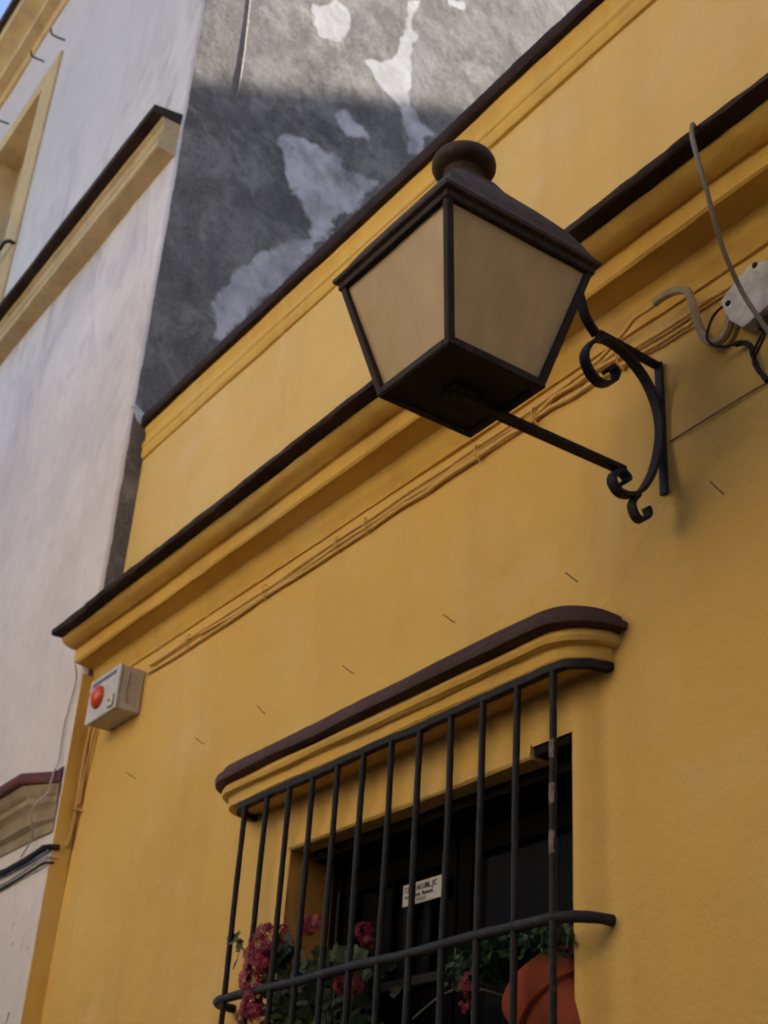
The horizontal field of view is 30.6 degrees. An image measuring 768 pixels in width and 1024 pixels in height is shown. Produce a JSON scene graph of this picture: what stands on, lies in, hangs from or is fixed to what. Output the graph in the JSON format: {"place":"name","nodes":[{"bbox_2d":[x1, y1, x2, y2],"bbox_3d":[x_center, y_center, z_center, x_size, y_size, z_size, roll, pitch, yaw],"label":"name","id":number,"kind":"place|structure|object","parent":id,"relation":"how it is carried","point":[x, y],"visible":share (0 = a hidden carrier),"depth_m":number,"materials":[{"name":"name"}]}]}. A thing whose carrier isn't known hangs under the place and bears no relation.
{"place":"outdoors","nodes":[
{"label":"outdoors","id":0,"kind":"place"},
{"bbox_2d":[0,0,10,18],"label":"sky","id":1,"kind":"structure","parent":0,"point":[4,4],"materials":[{"name":"blue"}]},
{"label":"ground","id":2,"kind":"structure","parent":0,"visible":0},
{"bbox_2d":[0,0,580,1023],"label":"white house","id":3,"kind":"structure","parent":2,"relation":"on","point":[172,212],"depth_m":7.55,"materials":[{"name":"paint"}]},
{"bbox_2d":[0,166,22,255],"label":"upper window","id":4,"kind":"structure","parent":3,"relation":"in","point":[19,173],"depth_m":11.28,"materials":[{"name":"paint"}]},
{"bbox_2d":[0,861,53,890],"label":"thin cable","id":5,"kind":"object","parent":3,"relation":"attached to","point":[27,873],"visible":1,"depth_m":5.43,"materials":[{"name":"black plastic"}]},
{"bbox_2d":[0,855,57,885],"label":"thin cable","id":6,"kind":"object","parent":3,"relation":"attached to","point":[29,866],"visible":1,"depth_m":5.43,"materials":[{"name":"grey plastic"}]},
{"bbox_2d":[0,844,59,875],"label":"black cable","id":7,"kind":"object","parent":3,"relation":"attached to","point":[41,849],"visible":1,"depth_m":5.43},
{"bbox_2d":[30,50,44,61],"bbox_3d":[-2.725,-3.579,11.052,0.139,0.051,0.023,25,-36,-32],"label":"hook","id":8,"kind":"object","parent":3,"relation":"attached to","point":[34,57],"visible":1,"depth_m":11.03,"materials":[{"name":"black paint"}]},
{"bbox_2d":[20,665,77,857],"bbox_3d":[-1.344,0.982,5.587,0.078,0.744,0.233,22,-34,-28],"label":"drop wire","id":9,"kind":"object","parent":3,"relation":"attached to","point":[35,804],"visible":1,"depth_m":5.52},
{"bbox_2d":[50,28,64,40],"bbox_3d":[-2.466,-3.603,10.623,0.139,0.051,0.023,25,-36,-32],"label":"hook","id":10,"kind":"object","parent":3,"relation":"attached to","point":[55,36],"visible":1,"depth_m":10.60,"materials":[{"name":"black paint"}]},
{"bbox_2d":[236,0,249,101],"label":"party wall cable","id":11,"kind":"object","parent":3,"relation":"attached to","point":[243,53],"visible":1,"depth_m":7.68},
{"bbox_2d":[21,0,767,1023],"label":"yellow house","id":12,"kind":"structure","parent":2,"relation":"on","point":[281,440],"depth_m":3.75,"materials":[{"name":"paint"}]},
{"bbox_2d":[65,726,92,846],"bbox_3d":[-1.185,1.040,5.499,0.023,0.543,0.058,22,-34,-28],"label":"conduit","id":13,"kind":"object","parent":12,"relation":"attached to","point":[74,816],"visible":0.92,"depth_m":5.48,"materials":[{"name":"yellow plastic"}]},
{"bbox_2d":[77,727,96,804],"bbox_3d":[-1.160,0.979,5.511,0.012,0.341,0.054,22,-34,-28],"label":"conduit","id":14,"kind":"object","parent":12,"relation":"attached to","point":[86,766],"visible":0.84,"depth_m":5.50,"materials":[{"name":"yellow plastic"}]},
{"bbox_2d":[84,663,144,730],"bbox_3d":[-1.043,0.707,5.370,0.139,0.183,0.270,22,-34,-28],"label":"alarm siren","id":15,"kind":"object","parent":12,"relation":"attached to","point":[115,697],"visible":1,"depth_m":5.31,"materials":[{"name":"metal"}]},
{"bbox_2d":[226,914,401,1023],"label":"geranium","id":16,"kind":"object","parent":12,"relation":"on","point":[306,994],"visible":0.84,"depth_m":3.68,"materials":[{"name":"plant"}]},
{"bbox_2d":[148,303,655,666],"bbox_3d":[-0.100,0.041,4.321,0.048,0.068,2.750,21,-34,-28],"label":"wall cable","id":17,"kind":"object","parent":12,"relation":"attached to","point":[635,317],"depth_m":4.07,"materials":[{"name":"paint"}]},
{"bbox_2d":[363,518,369,533],"bbox_3d":[-0.049,0.042,4.232,0.025,0.067,0.027,-24,-39,39],"label":"cable tie","id":18,"kind":"object","parent":17,"relation":"attached to","point":[366,531],"visible":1,"depth_m":4.23,"materials":[{"name":"paint"}]},
{"bbox_2d":[474,445,480,462],"bbox_3d":[0.260,-0.160,3.838,0.025,0.067,0.027,-24,-39,39],"label":"cable tie","id":19,"kind":"object","parent":17,"relation":"attached to","point":[476,457],"visible":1,"depth_m":3.83,"materials":[{"name":"paint"}]},
{"bbox_2d":[530,407,538,425],"bbox_3d":[0.398,-0.250,3.663,0.025,0.067,0.027,-24,-39,39],"label":"cable tie","id":20,"kind":"object","parent":17,"relation":"attached to","point":[535,421],"visible":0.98,"depth_m":3.66,"materials":[{"name":"paint"}]},
{"bbox_2d":[213,658,615,1023],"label":"window grille","id":21,"kind":"object","parent":12,"relation":"attached to","point":[553,917],"depth_m":3.32,"materials":[{"name":"metal"}]},
{"bbox_2d":[146,319,693,674],"bbox_3d":[-0.087,0.078,4.285,0.012,0.034,2.830,22,-34,-28],"label":"wall cable","id":22,"kind":"object","parent":12,"relation":"attached to","point":[536,417],"depth_m":4.04,"materials":[{"name":"paint"}]},
{"bbox_2d":[261,584,267,599],"bbox_3d":[-0.393,0.266,4.670,0.025,0.067,0.027,-24,-39,39],"label":"cable tie","id":23,"kind":"object","parent":22,"relation":"attached to","point":[265,598],"visible":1,"depth_m":4.67,"materials":[{"name":"paint"}]},
{"bbox_2d":[615,353,624,370],"bbox_3d":[0.581,-0.369,3.429,0.025,0.067,0.027,-24,-39,39],"label":"cable tie","id":24,"kind":"object","parent":22,"relation":"attached to","point":[621,367],"visible":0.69,"depth_m":3.42,"materials":[{"name":"paint"}]},
{"bbox_2d":[325,786,573,1023],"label":"window","id":25,"kind":"structure","parent":12,"relation":"in","point":[533,900],"depth_m":3.56,"materials":[{"name":"glass"}]},
{"bbox_2d":[403,875,441,907],"bbox_3d":[0.106,0.984,3.652,0.005,0.056,0.192,22,-34,-28],"label":"notice","id":26,"kind":"object","parent":25,"relation":"attached to","point":[428,889],"visible":0.8,"depth_m":3.65,"materials":[{"name":"paper"}]},
{"bbox_2d":[199,257,767,634],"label":"wall cable","id":27,"kind":"object","parent":12,"relation":"attached to","point":[613,359],"depth_m":3.79,"materials":[{"name":"paint"}]},
{"bbox_2d":[412,923,580,1023],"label":"potted plant","id":28,"kind":"object","parent":12,"relation":"on","point":[533,986],"visible":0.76,"depth_m":2.94,"materials":[{"name":"green plant"}]},
{"bbox_2d":[333,140,668,523],"bbox_3d":[0.325,-0.411,3.094,0.789,0.762,0.414,22,-34,-28],"label":"wall lantern","id":29,"kind":"object","parent":12,"relation":"attached to","point":[462,283],"depth_m":2.88,"materials":[{"name":"metal"}]},
{"bbox_2d":[652,286,734,347],"bbox_3d":[0.708,-0.449,3.217,0.210,0.206,0.050,-18,-36,33],"label":"cable hose","id":30,"kind":"object","parent":12,"relation":"attached to","point":[688,293],"visible":0.91,"depth_m":3.21,"materials":[{"name":"beige plastic"}]},
{"bbox_2d":[669,383,765,442],"bbox_3d":[0.764,-0.238,3.051,0.004,0.013,0.400,22,-34,-28],"label":"thin wall wire","id":31,"kind":"object","parent":12,"relation":"attached to","point":[758,387],"visible":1,"depth_m":3.09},
{"bbox_2d":[689,122,767,334],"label":"hanging cable","id":32,"kind":"object","parent":12,"relation":"hanging from","point":[750,305],"visible":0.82,"depth_m":3.00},
{"bbox_2d":[721,260,767,359],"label":"junction box","id":33,"kind":"object","parent":12,"relation":"attached to","point":[753,278],"visible":0.88,"depth_m":3.07,"materials":[{"name":"grey plastic"}]},
{"bbox_2d":[705,306,736,347],"bbox_3d":[0.754,-0.409,3.135,0.086,0.121,0.013,-24,-39,39],"label":"loop cable","id":34,"kind":"object","parent":33,"relation":"attached to","point":[708,329],"visible":1,"depth_m":3.15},
{"bbox_2d":[734,340,767,383],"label":"drooping cable","id":35,"kind":"object","parent":33,"relation":"hanging from","point":[756,364],"visible":1,"depth_m":3.02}
]}

